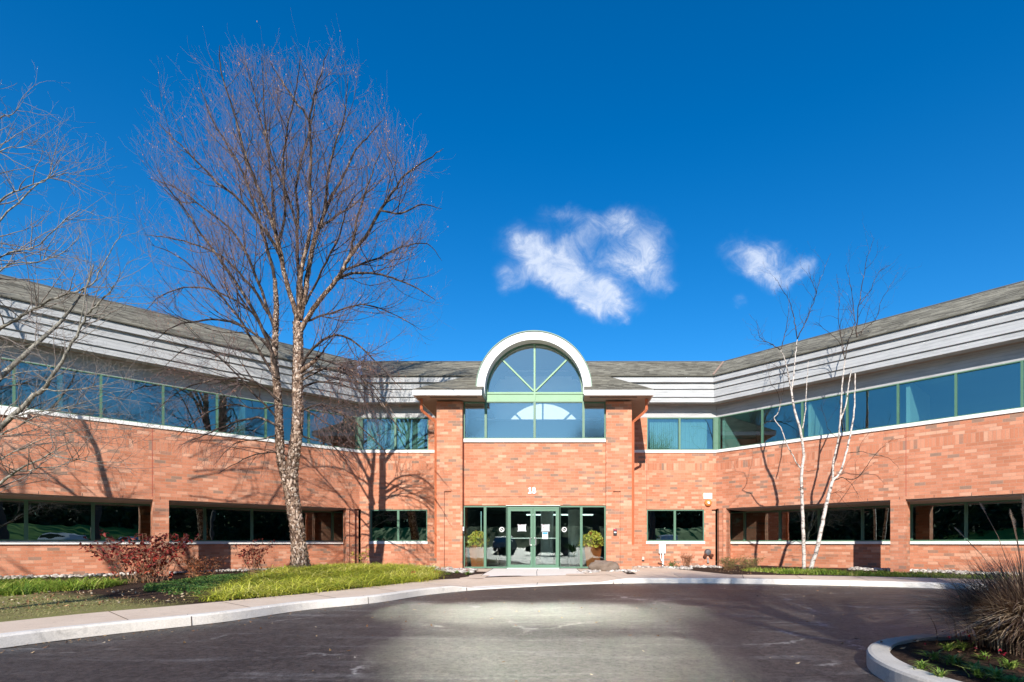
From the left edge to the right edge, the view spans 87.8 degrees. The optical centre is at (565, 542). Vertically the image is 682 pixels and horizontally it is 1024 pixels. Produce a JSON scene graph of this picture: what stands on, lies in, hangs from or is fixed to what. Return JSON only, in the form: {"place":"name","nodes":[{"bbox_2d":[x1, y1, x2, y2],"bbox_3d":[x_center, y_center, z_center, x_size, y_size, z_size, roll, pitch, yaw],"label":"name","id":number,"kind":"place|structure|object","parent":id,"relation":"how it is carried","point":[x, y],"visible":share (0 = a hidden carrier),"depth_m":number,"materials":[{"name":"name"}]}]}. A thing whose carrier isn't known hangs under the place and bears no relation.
{"place":"outdoors","nodes":[
{"label":"outdoors","id":0,"kind":"place"},
{"bbox_2d":[0,597,198,620],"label":"lawn grass","id":1,"kind":"structure","parent":0,"point":[39,601],"depth_m":9.05,"materials":[{"name":"green plant"}]},
{"bbox_2d":[0,583,974,681],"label":"driveway","id":2,"kind":"structure","parent":0,"point":[746,632],"depth_m":6.31,"materials":[{"name":"grey asphalt"}]},
{"bbox_2d":[0,583,936,648],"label":"kerb seam","id":3,"kind":"object","parent":2,"relation":"on","point":[319,608],"visible":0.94,"depth_m":8.42,"materials":[{"name":"grey concrete"}]},
{"bbox_2d":[0,578,992,647],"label":"kerb","id":4,"kind":"structure","parent":2,"relation":"on","point":[19,638],"depth_m":8.94,"materials":[{"name":"concrete"}]},
{"bbox_2d":[0,569,1023,681],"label":"fallen leaves","id":5,"kind":"object","parent":2,"relation":"on","point":[28,601],"visible":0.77,"depth_m":9.39,"materials":[{"name":"brown plant"}]},
{"bbox_2d":[866,634,977,681],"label":"island kerb","id":6,"kind":"structure","parent":2,"relation":"on","point":[883,663],"depth_m":4.67,"materials":[{"name":"concrete"}]},
{"bbox_2d":[890,640,1023,681],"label":"island soil","id":7,"kind":"structure","parent":6,"relation":"on","point":[907,653],"depth_m":4.82,"materials":[{"name":"brown soil"}]},
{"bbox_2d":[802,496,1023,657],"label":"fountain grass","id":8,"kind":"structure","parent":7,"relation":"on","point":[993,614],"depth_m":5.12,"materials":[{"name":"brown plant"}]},
{"bbox_2d":[908,660,935,670],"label":"flower plant","id":9,"kind":"object","parent":7,"relation":"on","point":[922,665],"visible":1,"depth_m":4.30,"materials":[{"name":"green plant"}]},
{"bbox_2d":[917,643,942,660],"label":"flower plant","id":10,"kind":"object","parent":7,"relation":"on","point":[933,654],"visible":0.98,"depth_m":4.68,"materials":[{"name":"green plant"}]},
{"bbox_2d":[924,667,952,678],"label":"flower plant","id":11,"kind":"object","parent":7,"relation":"on","point":[940,673],"visible":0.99,"depth_m":4.08,"materials":[{"name":"green plant"}]},
{"bbox_2d":[936,636,965,651],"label":"flower plant","id":12,"kind":"object","parent":7,"relation":"on","point":[947,647],"visible":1,"depth_m":5.05,"materials":[{"name":"green plant"}]},
{"bbox_2d":[935,653,973,665],"bbox_3d":[3.294,0.986,4.482,0.260,0.114,0.352,0,0,-35],"label":"flower plant","id":13,"kind":"object","parent":7,"relation":"on","point":[953,660],"visible":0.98,"depth_m":4.47,"materials":[{"name":"green plant"}]},
{"bbox_2d":[952,632,976,649],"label":"flower plant","id":14,"kind":"object","parent":7,"relation":"on","point":[964,644],"visible":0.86,"depth_m":5.16,"materials":[{"name":"green plant"}]},
{"bbox_2d":[959,657,988,670],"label":"flower plant","id":15,"kind":"object","parent":7,"relation":"on","point":[975,664],"visible":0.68,"depth_m":4.34,"materials":[{"name":"green plant"}]},
{"bbox_2d":[957,664,991,679],"bbox_3d":[3.163,0.984,4.076,0.315,0.118,0.309,0,0,36],"label":"flower plant","id":16,"kind":"object","parent":7,"relation":"on","point":[975,671],"visible":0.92,"depth_m":4.06,"materials":[{"name":"green plant"}]},
{"bbox_2d":[970,647,991,659],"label":"flower plant","id":17,"kind":"object","parent":7,"relation":"on","point":[985,654],"visible":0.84,"depth_m":4.68,"materials":[{"name":"green plant"}]},
{"bbox_2d":[965,655,1021,681],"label":"flower plant","id":18,"kind":"object","parent":7,"relation":"on","point":[991,671],"visible":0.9,"depth_m":3.98,"materials":[{"name":"green plant"}]},
{"bbox_2d":[994,674,1023,681],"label":"flower plant","id":19,"kind":"object","parent":7,"relation":"on","point":[1014,678],"visible":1,"depth_m":3.85,"materials":[{"name":"green plant"}]},
{"bbox_2d":[998,649,1023,669],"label":"flower plant","id":20,"kind":"object","parent":7,"relation":"on","point":[1009,665],"visible":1,"depth_m":4.37,"materials":[{"name":"green plant"}]},
{"bbox_2d":[0,574,979,632],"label":"sidewalk","id":21,"kind":"structure","parent":0,"point":[48,622],"depth_m":10.72,"materials":[{"name":"concrete"}]},
{"bbox_2d":[109,568,946,625],"bbox_3d":[2.452,1.099,8.416,32.909,0.162,24.847,0,0,0],"label":"pavement joint","id":22,"kind":"object","parent":21,"relation":"on","point":[384,589],"visible":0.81,"depth_m":11.13,"materials":[{"name":"grey concrete"}]},
{"bbox_2d":[0,565,987,621],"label":"planting bed","id":23,"kind":"object","parent":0,"point":[124,587],"visible":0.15,"depth_m":10.80,"materials":[{"name":"soil"}]},
{"bbox_2d":[0,575,140,595],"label":"liriope clump","id":24,"kind":"object","parent":23,"relation":"on","point":[15,586],"visible":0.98,"depth_m":12.95,"materials":[{"name":"green plant"}]},
{"bbox_2d":[0,68,211,503],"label":"maple tree","id":25,"kind":"object","parent":23,"relation":"on","point":[15,413],"visible":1,"depth_m":11.70,"materials":[{"name":"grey plant"}]},
{"bbox_2d":[79,528,199,582],"bbox_3d":[-12.129,0.446,15.122,2.775,1.718,2.709,0,0,0],"label":"hydrangea bush","id":26,"kind":"object","parent":23,"relation":"on","point":[144,569],"visible":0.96,"depth_m":15.13,"materials":[{"name":"red plant"}]},
{"bbox_2d":[142,572,248,595],"bbox_3d":[-9.118,0.969,12.758,1.794,0.252,5.441,0,0,-21],"label":"ivy groundcover","id":27,"kind":"object","parent":23,"relation":"on","point":[197,584],"visible":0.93,"depth_m":12.12,"materials":[{"name":"green plant"}]},
{"bbox_2d":[173,551,229,577],"bbox_3d":[-11.014,0.723,15.819,1.386,0.941,1.315,0,0,23],"label":"nandina bush","id":28,"kind":"object","parent":23,"relation":"on","point":[192,564],"visible":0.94,"depth_m":15.73,"materials":[{"name":"red plant"}]},
{"bbox_2d":[231,538,274,574],"bbox_3d":[-9.634,0.487,16.220,1.294,1.253,1.266,0,0,35],"label":"hydrangea bush","id":29,"kind":"object","parent":23,"relation":"on","point":[248,554],"visible":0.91,"depth_m":16.20,"materials":[{"name":"red plant"}]},
{"bbox_2d":[118,23,451,567],"bbox_3d":[-9.153,-7.983,17.099,11.396,18.154,6.859,0,0,0],"label":"birch tree","id":30,"kind":"object","parent":23,"relation":"on","point":[288,468],"visible":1,"depth_m":16.72,"materials":[{"name":"brown plant"}]},
{"bbox_2d":[160,560,446,601],"bbox_3d":[-6.475,0.837,14.814,7.269,0.501,12.158,0,0,0],"label":"liriope bed","id":31,"kind":"object","parent":23,"relation":"on","point":[312,578],"visible":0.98,"depth_m":13.34,"materials":[{"name":"plant"}]},
{"bbox_2d":[349,549,368,563],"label":"leafy sprig","id":32,"kind":"object","parent":23,"relation":"on","point":[361,557],"visible":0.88,"depth_m":20.59,"materials":[{"name":"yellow plant"}]},
{"bbox_2d":[588,560,619,570],"bbox_3d":[1.388,0.929,19.363,1.172,0.606,0.738,0,0,0],"label":"boulder","id":33,"kind":"object","parent":23,"relation":"on","point":[603,565],"visible":0.67,"depth_m":19.14,"materials":[{"name":"stone"}]},
{"bbox_2d":[668,559,678,566],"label":"green shrub","id":34,"kind":"object","parent":23,"relation":"on","point":[671,563],"visible":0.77,"depth_m":21.50,"materials":[{"name":"green plant"}]},
{"bbox_2d":[680,553,694,567],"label":"dry shrub","id":35,"kind":"object","parent":23,"relation":"on","point":[688,560],"visible":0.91,"depth_m":21.90,"materials":[{"name":"orange plant"}]},
{"bbox_2d":[714,556,740,569],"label":"abelia shrub","id":36,"kind":"object","parent":23,"relation":"on","point":[730,564],"visible":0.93,"depth_m":20.39,"materials":[{"name":"brown plant"}]},
{"bbox_2d":[735,554,765,569],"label":"abelia shrub","id":37,"kind":"object","parent":23,"relation":"on","point":[753,562],"visible":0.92,"depth_m":20.07,"materials":[{"name":"brown plant"}]},
{"bbox_2d":[743,247,829,568],"bbox_3d":[7.992,-4.963,18.936,3.800,12.175,1.671,0,0,-23],"label":"white birch","id":38,"kind":"object","parent":23,"relation":"on","point":[802,501],"visible":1,"depth_m":18.92,"materials":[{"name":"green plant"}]},
{"bbox_2d":[802,225,916,569],"bbox_3d":[10.268,-5.270,18.730,4.058,12.807,3.165,0,0,0],"label":"white birch","id":39,"kind":"object","parent":23,"relation":"on","point":[817,547],"visible":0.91,"depth_m":18.84,"materials":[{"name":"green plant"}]},
{"bbox_2d":[741,567,1016,578],"bbox_3d":[9.812,0.943,17.055,8.957,0.297,2.722,0,0,35],"label":"green groundcover","id":40,"kind":"object","parent":23,"relation":"on","point":[781,570],"visible":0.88,"depth_m":17.17,"materials":[{"name":"green plant"}]},
{"bbox_2d":[0,0,1023,360],"label":"sky","id":41,"kind":"structure","parent":0,"point":[623,180],"materials":[{"name":"blue"}]},
{"bbox_2d":[517,524,525,531],"bbox_3d":[-1.737,-0.579,20.846,0.360,0.289,0.009,0,0,0],"label":"notice","id":42,"kind":"object","parent":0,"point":[521,527],"visible":1,"depth_m":20.85,"materials":[{"name":"paper"}]},
{"bbox_2d":[474,569,586,587],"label":"entrance path","id":43,"kind":"structure","parent":0,"point":[518,572],"depth_m":17.63,"materials":[{"name":"concrete"}]},
{"bbox_2d":[542,532,547,538],"bbox_3d":[-0.819,-0.283,20.846,0.214,0.274,0.009,0,0,0],"label":"notice","id":44,"kind":"object","parent":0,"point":[544,535],"visible":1,"depth_m":20.85,"materials":[{"name":"paper"}]},
{"bbox_2d":[541,524,549,531],"bbox_3d":[-0.806,-0.579,20.846,0.352,0.289,0.009,0,0,0],"label":"notice","id":45,"kind":"object","parent":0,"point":[545,527],"visible":1,"depth_m":20.85,"materials":[{"name":"paper"}]},
{"bbox_2d":[578,548,584,564],"bbox_3d":[1.050,0.630,24.200,1.000,0.760,0.600,0,0,0],"label":"lobby table","id":46,"kind":"object","parent":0,"point":[579,555],"visible":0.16,"depth_m":24.00,"materials":[{"name":"white wood"}]},
{"bbox_2d":[578,530,603,566],"bbox_3d":[1.031,0.240,21.479,1.046,1.540,1.165,0,0,0],"label":"potted croton","id":47,"kind":"object","parent":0,"point":[592,547],"visible":0.95,"depth_m":21.30,"materials":[{"name":"green plant"}]},
{"bbox_2d":[462,566,729,577],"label":"path","id":48,"kind":"structure","parent":0,"point":[655,571],"depth_m":18.23,"materials":[{"name":"concrete"}]},
{"label":"ground","id":49,"kind":"structure","parent":0,"visible":0},
{"bbox_2d":[0,564,1018,579],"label":"river pebbles","id":50,"kind":"object","parent":49,"relation":"on","point":[451,569],"visible":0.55,"depth_m":18.96,"materials":[{"name":"white stone"}]},
{"bbox_2d":[0,274,1023,578],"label":"office building","id":51,"kind":"structure","parent":49,"relation":"on","point":[532,430],"depth_m":20.84,"materials":[{"name":"brick"}]},
{"bbox_2d":[0,358,13,406],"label":"window","id":52,"kind":"structure","parent":51,"relation":"in","point":[1,358],"depth_m":16.24,"materials":[{"name":"green metal"}]},
{"bbox_2d":[0,498,25,540],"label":"window","id":53,"kind":"structure","parent":51,"relation":"in","point":[12,511],"depth_m":17.69,"materials":[{"name":"black glass"}]},
{"bbox_2d":[14,361,100,417],"bbox_3d":[-16.287,-4.895,17.002,2.014,1.470,0.094,0,0,-44],"label":"window","id":54,"kind":"structure","parent":51,"relation":"in","point":[22,361],"depth_m":17.09,"materials":[{"name":"green metal"}]},
{"bbox_2d":[26,499,92,540],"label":"window","id":55,"kind":"structure","parent":51,"relation":"in","point":[58,520],"depth_m":18.47,"materials":[{"name":"black glass"}]},
{"bbox_2d":[93,502,150,540],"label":"window","id":56,"kind":"structure","parent":51,"relation":"in","point":[121,520],"depth_m":19.65,"materials":[{"name":"black glass"}]},
{"bbox_2d":[101,374,162,424],"bbox_3d":[-14.972,-4.895,18.291,1.668,1.470,0.094,0,0,-44],"label":"window","id":57,"kind":"structure","parent":51,"relation":"in","point":[101,374],"depth_m":18.25,"materials":[{"name":"green metal"}]},
{"bbox_2d":[169,505,204,540],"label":"window","id":58,"kind":"structure","parent":51,"relation":"in","point":[190,520],"depth_m":21.07,"materials":[{"name":"black glass"}]},
{"bbox_2d":[163,385,216,431],"bbox_3d":[-13.792,-4.895,19.447,1.636,1.470,0.094,0,0,-44],"label":"window","id":59,"kind":"structure","parent":51,"relation":"in","point":[164,385],"depth_m":19.38,"materials":[{"name":"green metal"}]},
{"bbox_2d":[205,507,251,540],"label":"window","id":60,"kind":"structure","parent":51,"relation":"in","point":[221,523],"depth_m":22.05,"materials":[{"name":"black glass"}]},
{"bbox_2d":[217,394,265,437],"bbox_3d":[-12.616,-4.895,20.599,1.658,1.470,0.094,0,0,-44],"label":"window","id":61,"kind":"structure","parent":51,"relation":"in","point":[217,394],"depth_m":20.69,"materials":[{"name":"green metal"}]},
{"bbox_2d":[252,508,290,540],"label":"window","id":62,"kind":"structure","parent":51,"relation":"in","point":[267,524],"depth_m":23.16,"materials":[{"name":"black glass"}]},
{"bbox_2d":[266,402,308,443],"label":"window","id":63,"kind":"structure","parent":51,"relation":"in","point":[266,402],"depth_m":21.81,"materials":[{"name":"green metal"}]},
{"bbox_2d":[301,510,332,541],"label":"window","id":64,"kind":"structure","parent":51,"relation":"in","point":[318,525],"depth_m":24.57,"materials":[{"name":"black glass"}]},
{"bbox_2d":[309,409,356,449],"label":"window","id":65,"kind":"structure","parent":51,"relation":"in","point":[309,409],"depth_m":23.07,"materials":[{"name":"green metal"}]},
{"bbox_2d":[333,512,342,541],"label":"window","id":66,"kind":"structure","parent":51,"relation":"in","point":[337,516],"depth_m":25.18,"materials":[{"name":"black glass"}]},
{"bbox_2d":[362,417,394,449],"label":"window","id":67,"kind":"structure","parent":51,"relation":"in","point":[362,417],"depth_m":23.80,"materials":[{"name":"green metal"}]},
{"bbox_2d":[370,510,397,540],"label":"window","id":68,"kind":"structure","parent":51,"relation":"in","point":[383,523],"depth_m":23.88,"materials":[{"name":"black glass"}]},
{"bbox_2d":[395,417,427,449],"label":"window","id":69,"kind":"structure","parent":51,"relation":"in","point":[396,418],"depth_m":23.80,"materials":[{"name":"green metal"}]},
{"bbox_2d":[398,510,426,540],"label":"window","id":70,"kind":"structure","parent":51,"relation":"in","point":[412,524],"depth_m":23.88,"materials":[{"name":"glass"}]},
{"bbox_2d":[464,506,484,567],"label":"window","id":71,"kind":"structure","parent":51,"relation":"in","point":[464,506],"depth_m":20.84,"materials":[{"name":"green metal"}]},
{"bbox_2d":[464,402,485,438],"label":"window","id":72,"kind":"structure","parent":51,"relation":"in","point":[484,403],"depth_m":20.84,"materials":[{"name":"green metal"}]},
{"bbox_2d":[465,530,488,566],"bbox_3d":[-3.624,0.251,21.576,1.140,1.519,1.145,0,0,0],"label":"potted croton","id":73,"kind":"object","parent":51,"relation":"on","point":[476,549],"visible":0.79,"depth_m":21.30,"materials":[{"name":"green plant"}]},
{"bbox_2d":[487,548,499,563],"bbox_3d":[-3.600,0.630,24.700,1.000,0.760,0.600,0,0,0],"label":"lobby table","id":74,"kind":"object","parent":51,"relation":"on","point":[498,555],"visible":0.44,"depth_m":24.50,"materials":[{"name":"white wood"}]},
{"bbox_2d":[486,359,500,391],"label":"window","id":75,"kind":"structure","parent":51,"relation":"in","point":[499,360],"depth_m":20.84,"materials":[{"name":"green metal"}]},
{"bbox_2d":[485,506,506,567],"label":"window","id":76,"kind":"structure","parent":51,"relation":"in","point":[485,506],"depth_m":20.84,"materials":[{"name":"green metal"}]},
{"bbox_2d":[486,401,534,438],"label":"window","id":77,"kind":"structure","parent":51,"relation":"in","point":[533,402],"depth_m":20.84,"materials":[{"name":"green metal"}]},
{"bbox_2d":[501,343,534,357],"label":"window","id":78,"kind":"structure","parent":51,"relation":"in","point":[525,345],"depth_m":20.84,"materials":[{"name":"green metal"}]},
{"bbox_2d":[508,509,532,567],"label":"door","id":79,"kind":"structure","parent":51,"relation":"in","point":[509,510],"depth_m":20.85,"materials":[{"name":"green metal"}]},
{"bbox_2d":[533,509,557,567],"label":"door","id":80,"kind":"structure","parent":51,"relation":"in","point":[534,510],"depth_m":20.85,"materials":[{"name":"green metal"}]},
{"bbox_2d":[535,343,568,357],"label":"window","id":81,"kind":"structure","parent":51,"relation":"in","point":[544,345],"depth_m":20.84,"materials":[{"name":"green metal"}]},
{"bbox_2d":[535,401,582,438],"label":"window","id":82,"kind":"structure","parent":51,"relation":"in","point":[535,401],"depth_m":20.84,"materials":[{"name":"green metal"}]},
{"bbox_2d":[560,541,579,565],"bbox_3d":[0.290,0.427,23.128,1.666,1.166,1.648,0,0,-37],"label":"potted plant","id":83,"kind":"object","parent":51,"relation":"on","point":[573,560],"visible":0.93,"depth_m":22.86,"materials":[{"name":"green plant"}]},
{"bbox_2d":[559,506,580,567],"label":"window","id":84,"kind":"structure","parent":51,"relation":"in","point":[560,506],"depth_m":20.84,"materials":[{"name":"green metal"}]},
{"bbox_2d":[568,358,582,391],"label":"window","id":85,"kind":"structure","parent":51,"relation":"in","point":[569,359],"depth_m":20.84,"materials":[{"name":"green metal"}]},
{"bbox_2d":[581,506,605,567],"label":"window","id":86,"kind":"structure","parent":51,"relation":"in","point":[581,506],"depth_m":20.84,"materials":[{"name":"green metal"}]},
{"bbox_2d":[583,402,605,438],"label":"window","id":87,"kind":"structure","parent":51,"relation":"in","point":[584,403],"depth_m":20.84,"materials":[{"name":"green metal"}]},
{"bbox_2d":[647,510,674,540],"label":"window","id":88,"kind":"structure","parent":51,"relation":"in","point":[660,523],"depth_m":23.88,"materials":[{"name":"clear glass"}]},
{"bbox_2d":[658,544,665,565],"bbox_3d":[4.287,0.605,23.725,0.345,1.050,0.140,0,0,0],"label":"utility box","id":89,"kind":"object","parent":51,"relation":"attached to","point":[662,548],"visible":0.88,"depth_m":23.66,"materials":[{"name":"white metal"}]},
{"bbox_2d":[647,417,679,449],"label":"window","id":90,"kind":"structure","parent":51,"relation":"in","point":[678,418],"depth_m":23.80,"materials":[{"name":"green metal"}]},
{"bbox_2d":[675,510,703,540],"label":"window","id":91,"kind":"structure","parent":51,"relation":"in","point":[689,524],"depth_m":23.88,"materials":[{"name":"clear glass"}]},
{"bbox_2d":[680,417,713,449],"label":"window","id":92,"kind":"structure","parent":51,"relation":"in","point":[680,417],"depth_m":23.80,"materials":[{"name":"green metal"}]},
{"bbox_2d":[703,493,711,498],"bbox_3d":[6.376,-2.096,23.784,0.380,0.260,0.028,0,0,0],"label":"wall sign","id":93,"kind":"object","parent":51,"relation":"attached to","point":[707,495],"visible":1,"depth_m":23.77,"materials":[{"name":"white metal"}]},
{"bbox_2d":[704,499,711,506],"bbox_3d":[6.386,-1.783,23.721,0.330,0.330,0.150,0,0,0],"label":"alarm bell","id":94,"kind":"object","parent":51,"relation":"attached to","point":[707,502],"visible":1,"depth_m":23.69,"materials":[{"name":"orange metal"}]},
{"bbox_2d":[703,549,713,562],"bbox_3d":[6.376,0.594,23.692,0.464,0.630,0.235,0,0,0],"label":"fire hose inlet","id":95,"kind":"object","parent":51,"relation":"attached to","point":[707,552],"visible":1,"depth_m":23.68,"materials":[{"name":"metal"}]},
{"bbox_2d":[730,512,743,541],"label":"window","id":96,"kind":"structure","parent":51,"relation":"in","point":[737,518],"depth_m":25.32,"materials":[{"name":"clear glass"}]},
{"bbox_2d":[719,409,761,448],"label":"window","id":97,"kind":"structure","parent":51,"relation":"in","point":[759,409],"depth_m":22.93,"materials":[{"name":"green metal"}]},
{"bbox_2d":[744,510,779,541],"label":"window","id":98,"kind":"structure","parent":51,"relation":"in","point":[758,525],"depth_m":24.43,"materials":[{"name":"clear glass"}]},
{"bbox_2d":[762,401,801,442],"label":"window","id":99,"kind":"structure","parent":51,"relation":"in","point":[801,401],"depth_m":21.98,"materials":[{"name":"green metal"}]},
{"bbox_2d":[780,508,818,540],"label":"window","id":100,"kind":"structure","parent":51,"relation":"in","point":[790,520],"depth_m":23.29,"materials":[{"name":"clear glass"}]},
{"bbox_2d":[802,393,846,437],"bbox_3d":[10.023,-4.895,20.536,0.094,1.470,1.657,0,0,-44],"label":"window","id":101,"kind":"structure","parent":51,"relation":"in","point":[844,393],"depth_m":20.69,"materials":[{"name":"green metal"}]},
{"bbox_2d":[819,507,861,540],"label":"window","id":102,"kind":"structure","parent":51,"relation":"in","point":[841,523],"depth_m":21.98,"materials":[{"name":"black glass"}]},
{"bbox_2d":[847,384,897,431],"bbox_3d":[11.188,-4.895,19.349,0.094,1.470,1.670,0,0,-44],"label":"window","id":103,"kind":"structure","parent":51,"relation":"in","point":[892,384],"depth_m":19.41,"materials":[{"name":"green metal"}]},
{"bbox_2d":[862,504,910,540],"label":"window","id":104,"kind":"structure","parent":51,"relation":"in","point":[876,523],"depth_m":21.07,"materials":[{"name":"black glass"}]},
{"bbox_2d":[898,373,955,424],"bbox_3d":[12.358,-4.895,18.156,0.094,1.470,1.671,0,0,-44],"label":"window","id":105,"kind":"structure","parent":51,"relation":"in","point":[954,374],"depth_m":18.09,"materials":[{"name":"green metal"}]},
{"bbox_2d":[911,502,965,540],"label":"window","id":106,"kind":"structure","parent":51,"relation":"in","point":[931,521],"depth_m":19.61,"materials":[{"name":"black glass"}]},
{"bbox_2d":[956,360,1021,416],"bbox_3d":[13.528,-4.895,16.963,0.094,1.470,1.670,0,0,-44],"label":"window","id":107,"kind":"structure","parent":51,"relation":"in","point":[1020,362],"depth_m":16.72,"materials":[{"name":"green metal"}]},
{"bbox_2d":[966,499,1023,540],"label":"window","id":108,"kind":"structure","parent":51,"relation":"in","point":[978,527],"depth_m":18.45,"materials":[{"name":"black glass"}]},
{"bbox_2d":[1022,360,1023,406],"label":"window","id":109,"kind":"structure","parent":51,"relation":"in","point":[1022,360],"depth_m":16.32,"materials":[{"name":"green metal"}]}
]}

